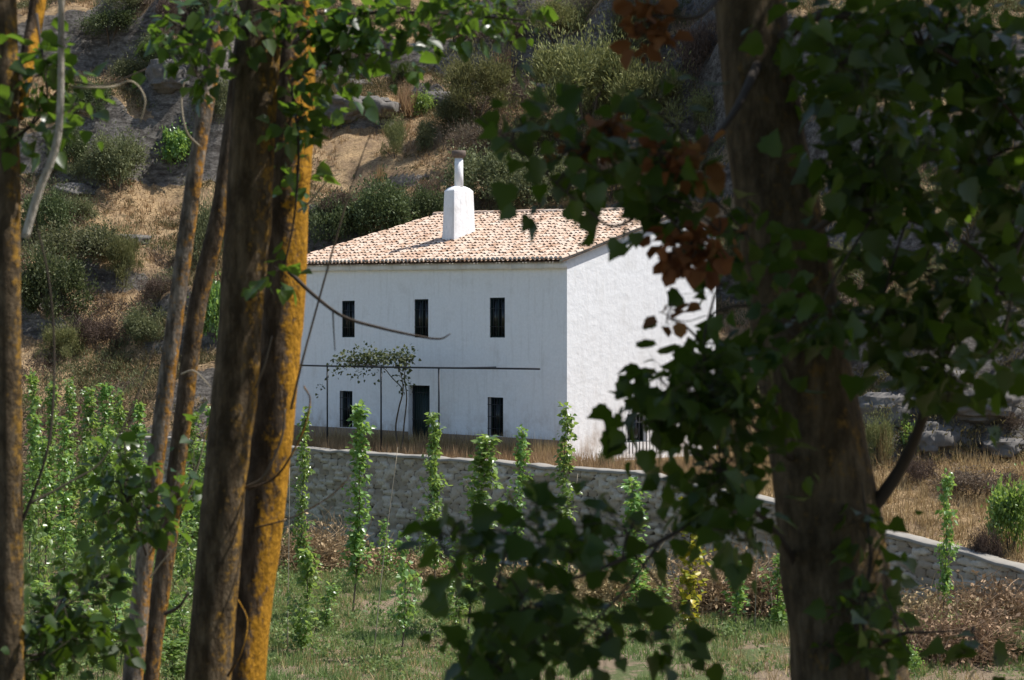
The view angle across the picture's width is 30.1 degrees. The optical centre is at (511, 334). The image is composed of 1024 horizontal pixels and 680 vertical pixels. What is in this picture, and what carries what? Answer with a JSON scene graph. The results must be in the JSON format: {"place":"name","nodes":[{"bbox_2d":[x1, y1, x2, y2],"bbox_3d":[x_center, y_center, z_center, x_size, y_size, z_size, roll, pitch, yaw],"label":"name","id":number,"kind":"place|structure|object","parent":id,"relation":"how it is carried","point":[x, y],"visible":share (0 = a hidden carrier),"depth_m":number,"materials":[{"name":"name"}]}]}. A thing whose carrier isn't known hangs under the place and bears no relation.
{"place":"outdoors","nodes":[
{"label":"outdoors","id":0,"kind":"place"},
{"bbox_2d":[293,423,573,459],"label":"dry grass","id":1,"kind":"structure","parent":0,"point":[468,445],"depth_m":63.87,"materials":[{"name":"plant"}]},
{"bbox_2d":[17,0,1023,679],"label":"ground","id":2,"kind":"structure","parent":0,"point":[89,50],"depth_m":97.97,"materials":[{"name":"soil"}]},
{"bbox_2d":[23,411,47,565],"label":"poplar sapling","id":3,"kind":"object","parent":2,"relation":"on","point":[35,430],"visible":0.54,"depth_m":54.89,"materials":[{"name":"green plant"}]},
{"bbox_2d":[23,368,48,514],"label":"poplar sapling","id":4,"kind":"object","parent":2,"relation":"on","point":[33,398],"visible":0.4,"depth_m":63.76,"materials":[{"name":"green plant"}]},
{"bbox_2d":[23,496,54,594],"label":"poplar sapling","id":5,"kind":"object","parent":2,"relation":"on","point":[36,532],"visible":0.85,"depth_m":45.00,"materials":[{"name":"green plant"}]},
{"bbox_2d":[30,435,60,563],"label":"poplar sapling","id":6,"kind":"object","parent":2,"relation":"on","point":[44,482],"visible":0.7,"depth_m":53.95,"materials":[{"name":"green plant"}]},
{"bbox_2d":[37,380,61,533],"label":"poplar sapling","id":7,"kind":"object","parent":2,"relation":"on","point":[48,403],"visible":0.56,"depth_m":62.99,"materials":[{"name":"green plant"}]},
{"bbox_2d":[21,177,80,242],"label":"dark shrub","id":8,"kind":"object","parent":2,"relation":"on","point":[53,203],"visible":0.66,"depth_m":92.00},
{"bbox_2d":[33,313,90,361],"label":"broom shrub","id":9,"kind":"object","parent":2,"relation":"on","point":[65,337],"visible":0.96,"depth_m":83.73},
{"bbox_2d":[48,518,77,626],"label":"poplar sapling","id":10,"kind":"object","parent":2,"relation":"on","point":[61,529],"visible":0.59,"depth_m":42.95,"materials":[{"name":"green plant"}]},
{"bbox_2d":[21,234,108,327],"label":"dark shrub","id":11,"kind":"object","parent":2,"relation":"on","point":[64,277],"visible":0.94,"depth_m":84.88,"materials":[{"name":"plant"}]},
{"bbox_2d":[51,416,79,554],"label":"poplar sapling","id":12,"kind":"object","parent":2,"relation":"on","point":[64,496],"visible":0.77,"depth_m":55.86,"materials":[{"name":"green plant"}]},
{"bbox_2d":[38,118,93,171],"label":"dark shrub","id":13,"kind":"object","parent":2,"relation":"on","point":[76,149],"visible":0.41,"depth_m":98.85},
{"bbox_2d":[58,376,80,524],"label":"poplar sapling","id":14,"kind":"object","parent":2,"relation":"on","point":[69,400],"visible":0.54,"depth_m":64.81,"materials":[{"name":"green plant"}]},
{"bbox_2d":[0,0,155,679],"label":"poplar tree","id":15,"kind":"object","parent":2,"relation":"on","point":[20,634],"visible":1,"depth_m":9.00,"materials":[{"name":"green plant"}]},
{"bbox_2d":[65,437,95,568],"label":"poplar sapling","id":16,"kind":"object","parent":2,"relation":"on","point":[82,533],"visible":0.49,"depth_m":51.88,"materials":[{"name":"green plant"}]},
{"bbox_2d":[23,208,139,265],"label":"round shrub","id":17,"kind":"object","parent":2,"relation":"on","point":[92,240],"visible":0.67,"depth_m":88.88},
{"bbox_2d":[62,191,108,220],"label":"round shrub","id":18,"kind":"object","parent":2,"relation":"on","point":[85,207],"visible":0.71,"depth_m":95.11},
{"bbox_2d":[71,386,100,535],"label":"poplar sapling","id":19,"kind":"object","parent":2,"relation":"on","point":[89,413],"visible":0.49,"depth_m":61.77,"materials":[{"name":"green plant"}]},
{"bbox_2d":[77,470,105,606],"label":"poplar sapling","id":20,"kind":"object","parent":2,"relation":"on","point":[91,492],"visible":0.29,"depth_m":46.83,"materials":[{"name":"green plant"}]},
{"bbox_2d":[64,302,122,348],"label":"dry shrub","id":21,"kind":"object","parent":2,"relation":"on","point":[91,328],"visible":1,"depth_m":84.86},
{"bbox_2d":[68,71,123,119],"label":"dark shrub","id":22,"kind":"object","parent":2,"relation":"on","point":[87,94],"visible":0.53,"depth_m":100.58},
{"bbox_2d":[93,382,116,520],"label":"poplar sapling","id":23,"kind":"object","parent":2,"relation":"on","point":[105,393],"visible":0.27,"depth_m":63.75,"materials":[{"name":"green plant"}]},
{"bbox_2d":[72,1,143,46],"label":"dark shrub","id":24,"kind":"object","parent":2,"relation":"on","point":[104,17],"visible":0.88,"depth_m":107.91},
{"bbox_2d":[93,424,124,562],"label":"poplar sapling","id":25,"kind":"object","parent":2,"relation":"on","point":[109,436],"visible":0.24,"depth_m":54.80,"materials":[{"name":"green plant"}]},
{"bbox_2d":[74,121,161,191],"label":"round shrub","id":26,"kind":"object","parent":2,"relation":"on","point":[115,160],"visible":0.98,"depth_m":98.29,"materials":[{"name":"plant"}]},
{"bbox_2d":[98,203,149,290],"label":"broom shrub","id":27,"kind":"object","parent":2,"relation":"on","point":[125,255],"visible":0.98,"depth_m":88.67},
{"bbox_2d":[109,387,138,516],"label":"poplar sapling","id":28,"kind":"object","parent":2,"relation":"on","point":[117,416],"visible":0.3,"depth_m":59.99,"materials":[{"name":"green plant"}]},
{"bbox_2d":[101,48,148,87],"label":"round shrub","id":29,"kind":"object","parent":2,"relation":"on","point":[125,67],"visible":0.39,"depth_m":104.81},
{"bbox_2d":[130,400,147,520],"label":"poplar sapling","id":30,"kind":"object","parent":2,"relation":"on","point":[138,413],"visible":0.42,"depth_m":61.84,"materials":[{"name":"green plant"}]},
{"bbox_2d":[112,295,166,343],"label":"round shrub","id":31,"kind":"object","parent":2,"relation":"on","point":[136,320],"visible":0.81,"depth_m":83.55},
{"bbox_2d":[77,0,222,679],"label":"poplar tree","id":32,"kind":"object","parent":2,"relation":"on","point":[149,538],"visible":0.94,"depth_m":11.15,"materials":[{"name":"orange bark"},{"name":"leaf"},{"name":"dark twig"}]},
{"bbox_2d":[133,265,171,305],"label":"dry shrub","id":33,"kind":"object","parent":2,"relation":"on","point":[151,286],"visible":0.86,"depth_m":84.84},
{"bbox_2d":[145,57,188,93],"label":"boulder","id":34,"kind":"object","parent":2,"relation":"on","point":[157,80],"visible":0.7,"depth_m":101.49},
{"bbox_2d":[154,117,192,169],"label":"leafy bush","id":35,"kind":"object","parent":2,"relation":"on","point":[179,143],"visible":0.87,"depth_m":100.70,"materials":[{"name":"green plant"}]},
{"bbox_2d":[160,639,187,677],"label":"poplar sapling","id":36,"kind":"object","parent":2,"relation":"on","point":[175,651],"visible":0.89,"depth_m":37.44,"materials":[{"name":"green plant"}]},
{"bbox_2d":[164,594,190,659],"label":"poplar sapling","id":37,"kind":"object","parent":2,"relation":"on","point":[182,634],"visible":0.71,"depth_m":39.54,"materials":[{"name":"green plant"}]},
{"bbox_2d":[172,518,196,603],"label":"poplar sapling","id":38,"kind":"object","parent":2,"relation":"on","point":[184,529],"visible":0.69,"depth_m":43.99,"materials":[{"name":"green plant"}]},
{"bbox_2d":[143,37,235,679],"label":"poplar tree","id":39,"kind":"object","parent":2,"relation":"on","point":[184,418],"visible":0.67,"depth_m":11.55,"materials":[{"name":"brown plant"}]},
{"bbox_2d":[186,439,205,552],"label":"poplar sapling","id":40,"kind":"object","parent":2,"relation":"on","point":[195,525],"visible":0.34,"depth_m":54.85,"materials":[{"name":"green plant"}]},
{"bbox_2d":[175,174,223,262],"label":"round shrub","id":41,"kind":"object","parent":2,"relation":"on","point":[201,224],"visible":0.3,"depth_m":90.45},
{"bbox_2d":[187,270,220,341],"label":"leafy bush","id":42,"kind":"object","parent":2,"relation":"on","point":[212,309],"visible":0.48,"depth_m":81.20,"materials":[{"name":"green plant"}]},
{"bbox_2d":[132,0,323,679],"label":"poplar tree","id":43,"kind":"object","parent":2,"relation":"on","point":[254,59],"visible":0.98,"depth_m":9.89,"materials":[{"name":"brown plant"}]},
{"bbox_2d":[288,406,314,571],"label":"poplar sapling","id":44,"kind":"object","parent":2,"relation":"on","point":[300,542],"visible":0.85,"depth_m":52.94,"materials":[{"name":"green plant"}]},
{"bbox_2d":[282,545,329,654],"bbox_3d":[-4.389,5.713,40.596,1.060,2.429,0.784,0,0,-37],"label":"poplar sapling","id":45,"kind":"object","parent":2,"relation":"on","point":[305,573],"visible":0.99,"depth_m":40.50,"materials":[{"name":"green plant"}]},
{"bbox_2d":[278,506,392,572],"bbox_3d":[-5.675,5.898,54.828,4.139,2.067,4.199,0,0,42],"label":"brush heap","id":46,"kind":"object","parent":2,"relation":"on","point":[321,546],"visible":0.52,"depth_m":54.69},
{"bbox_2d":[308,185,368,249],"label":"dark shrub","id":47,"kind":"object","parent":2,"relation":"on","point":[335,214],"visible":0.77,"depth_m":92.96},
{"bbox_2d":[315,95,364,123],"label":"boulder","id":48,"kind":"object","parent":2,"relation":"on","point":[338,102],"visible":0.32,"depth_m":106.20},
{"bbox_2d":[337,399,377,611],"bbox_3d":[-3.651,4.233,45.682,0.989,5.411,1.014,4,3,0],"label":"poplar sapling","id":49,"kind":"object","parent":2,"relation":"on","point":[355,544],"visible":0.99,"depth_m":45.63,"materials":[{"name":"green plant"}]},
{"bbox_2d":[320,536,444,574],"bbox_3d":[-3.603,6.357,53.923,3.802,1.152,2.680,0,0,0],"label":"brush heap","id":50,"kind":"object","parent":2,"relation":"on","point":[413,559],"visible":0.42,"depth_m":53.73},
{"bbox_2d":[339,164,426,237],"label":"dark shrub","id":51,"kind":"object","parent":2,"relation":"on","point":[388,203],"visible":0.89,"depth_m":91.77,"materials":[{"name":"plant"}]},
{"bbox_2d":[376,108,412,158],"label":"broom shrub","id":52,"kind":"object","parent":2,"relation":"on","point":[395,133],"visible":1,"depth_m":101.75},
{"bbox_2d":[232,0,558,679],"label":"poplar tree","id":53,"kind":"object","parent":2,"relation":"on","point":[295,130],"visible":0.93,"depth_m":10.19,"materials":[{"name":"orange plant"}]},
{"bbox_2d":[382,81,422,116],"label":"grass tussock","id":54,"kind":"object","parent":2,"relation":"on","point":[403,100],"depth_m":107.48,"materials":[{"name":"plant"}]},
{"bbox_2d":[385,531,421,657],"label":"poplar sapling","id":55,"kind":"object","parent":2,"relation":"on","point":[403,574],"visible":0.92,"depth_m":39.47,"materials":[{"name":"green plant"}]},
{"bbox_2d":[302,365,539,450],"bbox_3d":[-2.778,2.643,63.517,2.547,3.255,13.297,0,0,-43],"label":"pergola","id":56,"kind":"object","parent":2,"relation":"on","point":[377,366],"visible":0.73,"depth_m":62.96,"materials":[{"name":"metal"}]},
{"bbox_2d":[315,341,421,448],"bbox_3d":[-4.799,2.229,64.546,1.918,4.043,5.594,0,0,-43],"label":"climbing vine","id":57,"kind":"object","parent":56,"relation":"attached to","point":[365,358],"visible":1,"depth_m":63.98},
{"bbox_2d":[403,177,446,221],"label":"dark shrub","id":58,"kind":"object","parent":2,"relation":"on","point":[436,204],"visible":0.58,"depth_m":93.14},
{"bbox_2d":[413,113,441,151],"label":"round shrub","id":59,"kind":"object","parent":2,"relation":"on","point":[426,131],"visible":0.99,"depth_m":101.60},
{"bbox_2d":[411,412,447,577],"bbox_3d":[-2.072,4.461,50.056,0.828,4.849,0.950,0,0,40],"label":"poplar sapling","id":60,"kind":"object","parent":2,"relation":"on","point":[435,485],"visible":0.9,"depth_m":50.09,"materials":[{"name":"green plant"}]},
{"bbox_2d":[431,91,478,125],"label":"round shrub","id":61,"kind":"object","parent":2,"relation":"on","point":[445,106],"visible":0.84,"depth_m":103.18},
{"bbox_2d":[440,555,472,624],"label":"poplar sapling","id":62,"kind":"object","parent":2,"relation":"on","point":[451,616],"visible":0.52,"depth_m":41.09,"materials":[{"name":"green plant"}]},
{"bbox_2d":[431,110,515,157],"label":"dry shrub","id":63,"kind":"object","parent":2,"relation":"on","point":[460,140],"visible":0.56,"depth_m":99.19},
{"bbox_2d":[443,434,505,628],"bbox_3d":[-0.867,4.563,43.114,1.234,4.638,1.438,0,0,-44],"label":"poplar sapling","id":64,"kind":"object","parent":2,"relation":"on","point":[482,453],"visible":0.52,"depth_m":43.03,"materials":[{"name":"green plant"}]},
{"bbox_2d":[430,136,524,209],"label":"round shrub","id":65,"kind":"object","parent":2,"relation":"on","point":[470,166],"visible":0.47,"depth_m":94.17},
{"bbox_2d":[431,33,529,119],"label":"broom shrub","id":66,"kind":"object","parent":2,"relation":"on","point":[488,76],"visible":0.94,"depth_m":102.39,"materials":[{"name":"plant"}]},
{"bbox_2d":[293,150,715,460],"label":"house","id":67,"kind":"structure","parent":2,"relation":"on","point":[561,309],"depth_m":63.98,"materials":[{"name":"white paint"}]},
{"bbox_2d":[412,385,429,442],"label":"door","id":68,"kind":"structure","parent":67,"relation":"in","point":[421,393],"depth_m":66.06,"materials":[{"name":"black paint"}]},
{"bbox_2d":[415,299,427,336],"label":"window","id":69,"kind":"structure","parent":67,"relation":"in","point":[421,305],"depth_m":65.79,"materials":[{"name":"glass"}]},
{"bbox_2d":[488,397,502,435],"bbox_3d":[-0.473,2.720,63.042,0.218,1.280,0.770,0,0,-43],"label":"window","id":70,"kind":"structure","parent":67,"relation":"in","point":[496,404],"depth_m":63.13,"materials":[{"name":"glass"}]},
{"bbox_2d":[490,297,504,337],"bbox_3d":[-0.456,-0.560,62.928,0.088,1.320,0.740,0,0,-43],"label":"window","id":71,"kind":"structure","parent":67,"relation":"in","point":[497,305],"depth_m":62.95,"materials":[{"name":"glass"}]},
{"bbox_2d":[498,424,533,567],"bbox_3d":[0.102,4.647,50.928,0.842,4.513,0.873,0,0,-24],"label":"poplar sapling","id":72,"kind":"object","parent":2,"relation":"on","point":[521,455],"visible":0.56,"depth_m":50.92,"materials":[{"name":"green plant"}]},
{"bbox_2d":[17,0,1023,511],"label":"scrub","id":73,"kind":"object","parent":2,"relation":"on","point":[375,84],"visible":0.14,"depth_m":84.33,"materials":[{"name":"plant"}]},
{"bbox_2d":[17,0,1023,488],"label":"green scrub","id":74,"kind":"object","parent":2,"relation":"on","point":[141,372],"visible":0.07,"depth_m":83.82,"materials":[{"name":"plant"}]},
{"bbox_2d":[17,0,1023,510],"bbox_3d":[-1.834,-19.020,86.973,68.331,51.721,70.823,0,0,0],"label":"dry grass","id":75,"kind":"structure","parent":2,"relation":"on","point":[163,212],"depth_m":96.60,"materials":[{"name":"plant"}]},
{"bbox_2d":[21,0,1020,467],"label":"brown scrub","id":76,"kind":"object","parent":2,"relation":"on","point":[101,302],"visible":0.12,"depth_m":87.19,"materials":[{"name":"plant"}]},
{"bbox_2d":[23,516,1023,679],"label":"field grass","id":77,"kind":"structure","parent":2,"relation":"on","point":[384,595],"depth_m":41.20,"materials":[{"name":"plant"}]},
{"bbox_2d":[466,141,580,208],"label":"round shrub","id":78,"kind":"object","parent":2,"relation":"on","point":[518,181],"visible":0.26,"depth_m":92.53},
{"bbox_2d":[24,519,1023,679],"bbox_3d":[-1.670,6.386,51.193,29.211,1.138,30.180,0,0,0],"label":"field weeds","id":79,"kind":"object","parent":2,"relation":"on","point":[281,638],"visible":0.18,"depth_m":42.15,"materials":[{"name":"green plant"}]},
{"bbox_2d":[292,430,767,474],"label":"tall dry grass","id":80,"kind":"structure","parent":2,"relation":"on","point":[343,444],"depth_m":59.77,"materials":[{"name":"plant"}]},
{"bbox_2d":[500,98,577,154],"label":"broom shrub","id":81,"kind":"object","parent":2,"relation":"on","point":[542,120],"visible":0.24,"depth_m":99.45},
{"bbox_2d":[516,0,594,43],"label":"broom shrub","id":82,"kind":"object","parent":2,"relation":"on","point":[563,12],"visible":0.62,"depth_m":111.32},
{"bbox_2d":[98,433,1023,604],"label":"stone wall","id":83,"kind":"structure","parent":2,"relation":"on","point":[332,468],"depth_m":56.26,"materials":[{"name":"stone"}]},
{"bbox_2d":[544,402,582,591],"bbox_3d":[1.358,4.296,48.925,0.918,5.186,0.939,0,0,42],"label":"poplar sapling","id":84,"kind":"object","parent":2,"relation":"on","point":[566,457],"visible":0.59,"depth_m":48.85,"materials":[{"name":"green plant"}]},
{"bbox_2d":[505,0,665,130],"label":"broom shrub","id":85,"kind":"object","parent":2,"relation":"on","point":[589,63],"visible":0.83,"depth_m":99.63,"materials":[{"name":"plant"}]},
{"bbox_2d":[542,542,694,612],"bbox_3d":[2.805,5.996,47.638,3.964,1.801,3.575,0,0,-35],"label":"brush heap","id":86,"kind":"object","parent":2,"relation":"on","point":[608,590],"visible":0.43,"depth_m":47.08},
{"bbox_2d":[604,476,652,605],"bbox_3d":[2.951,5.148,46.201,1.069,3.407,1.137,0,0,38],"label":"poplar sapling","id":87,"kind":"object","parent":2,"relation":"on","point":[635,501],"visible":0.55,"depth_m":46.06,"materials":[{"name":"green plant"}]},
{"bbox_2d":[590,0,680,63],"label":"broom shrub","id":88,"kind":"object","parent":2,"relation":"on","point":[618,18],"visible":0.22,"depth_m":109.19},
{"bbox_2d":[602,45,698,137],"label":"broom shrub","id":89,"kind":"object","parent":2,"relation":"on","point":[651,83],"visible":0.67,"depth_m":99.05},
{"bbox_2d":[668,497,716,626],"bbox_3d":[4.037,5.151,42.142,1.089,3.090,1.118,4,-3,0],"label":"poplar sapling","id":90,"kind":"object","parent":2,"relation":"on","point":[688,582],"visible":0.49,"depth_m":42.12,"materials":[{"name":"yellow plant"}]},
{"bbox_2d":[672,1,717,93],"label":"shrub","id":91,"kind":"object","parent":2,"relation":"on","point":[704,44],"visible":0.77,"depth_m":99.25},
{"bbox_2d":[683,83,717,133],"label":"broom shrub","id":92,"kind":"object","parent":2,"relation":"on","point":[706,101],"visible":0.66,"depth_m":97.95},
{"bbox_2d":[631,537,772,618],"bbox_3d":[5.015,5.729,45.452,4.438,2.076,3.432,0,0,-17],"label":"brush heap","id":93,"kind":"object","parent":2,"relation":"on","point":[708,604],"visible":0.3,"depth_m":45.13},
{"bbox_2d":[393,0,1023,679],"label":"poplar tree","id":94,"kind":"object","parent":2,"relation":"on","point":[841,592],"visible":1,"depth_m":6.98,"materials":[{"name":"green plant"}]},
{"bbox_2d":[684,533,785,619],"bbox_3d":[5.938,5.537,44.421,4.005,2.416,2.754,0,0,0],"label":"brush heap","id":95,"kind":"object","parent":2,"relation":"on","point":[762,598],"visible":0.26,"depth_m":44.21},
{"bbox_2d":[721,561,750,621],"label":"poplar sapling","id":96,"kind":"object","parent":2,"relation":"on","point":[741,594],"visible":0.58,"depth_m":41.99,"materials":[{"name":"green plant"}]},
{"bbox_2d":[759,553,787,625],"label":"poplar sapling","id":97,"kind":"object","parent":2,"relation":"on","point":[778,612],"visible":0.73,"depth_m":41.99,"materials":[{"name":"green plant"}]},
{"bbox_2d":[539,426,1023,562],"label":"bank grass","id":98,"kind":"structure","parent":2,"relation":"on","point":[984,458],"depth_m":49.01,"materials":[{"name":"plant"}]},
{"bbox_2d":[863,402,897,463],"bbox_3d":[10.076,2.775,52.385,1.124,2.299,1.093,0,0,4],"label":"broom shrub","id":99,"kind":"object","parent":2,"relation":"on","point":[871,432],"visible":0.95,"depth_m":52.20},
{"bbox_2d":[858,392,915,428],"bbox_3d":[10.572,2.194,53.533,1.731,1.157,1.761,0,0,34],"label":"boulder","id":100,"kind":"object","parent":2,"relation":"on","point":[875,398],"visible":0.53,"depth_m":52.87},
{"bbox_2d":[890,450,944,483],"bbox_3d":[10.816,3.607,50.536,1.469,1.230,1.455,0,0,17],"label":"dry shrub","id":101,"kind":"object","parent":2,"relation":"on","point":[914,470],"visible":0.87,"depth_m":50.37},
{"bbox_2d":[904,421,962,456],"bbox_3d":[11.585,2.909,52.682,1.496,1.048,1.526,0,0,-38],"label":"boulder","id":102,"kind":"object","parent":2,"relation":"on","point":[936,439],"visible":0.67,"depth_m":52.06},
{"bbox_2d":[933,468,960,612],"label":"poplar sapling","id":103,"kind":"object","parent":2,"relation":"on","point":[947,487],"visible":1,"depth_m":41.46,"materials":[{"name":"green plant"}]},
{"bbox_2d":[897,575,1005,628],"bbox_3d":[9.093,5.956,41.843,3.960,1.253,2.987,0,0,14],"label":"brush heap","id":104,"kind":"object","parent":2,"relation":"on","point":[912,604],"visible":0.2,"depth_m":41.69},
{"bbox_2d":[897,584,1023,669],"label":"brush heap","id":105,"kind":"object","parent":2,"relation":"on","point":[984,636],"visible":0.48,"depth_m":38.13,"materials":[{"name":"plant"}]},
{"bbox_2d":[900,567,1023,628],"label":"brush heap","id":106,"kind":"object","parent":2,"relation":"on","point":[1009,597],"visible":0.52,"depth_m":41.75,"materials":[{"name":"plant"}]},
{"bbox_2d":[915,459,1023,494],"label":"dry shrub","id":107,"kind":"object","parent":2,"relation":"on","point":[976,482],"visible":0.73,"depth_m":49.05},
{"bbox_2d":[939,386,1021,424],"bbox_3d":[13.018,1.958,53.093,2.302,1.090,2.199,0,0,10],"label":"boulder","id":108,"kind":"object","parent":2,"relation":"on","point":[970,415],"visible":0.37,"depth_m":52.30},
{"bbox_2d":[964,515,1007,558],"bbox_3d":[11.122,5.010,44.642,1.071,1.629,1.082,0,0,5],"label":"dry shrub","id":109,"kind":"object","parent":2,"relation":"on","point":[981,543],"visible":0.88,"depth_m":44.53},
{"bbox_2d":[979,462,1023,551],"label":"leafy bush","id":110,"kind":"object","parent":2,"relation":"on","point":[1006,508],"visible":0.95,"depth_m":44.82,"materials":[{"name":"green plant"}]},
{"bbox_2d":[980,436,1023,457],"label":"boulder","id":111,"kind":"object","parent":2,"relation":"on","point":[1008,445],"visible":0.74,"depth_m":51.85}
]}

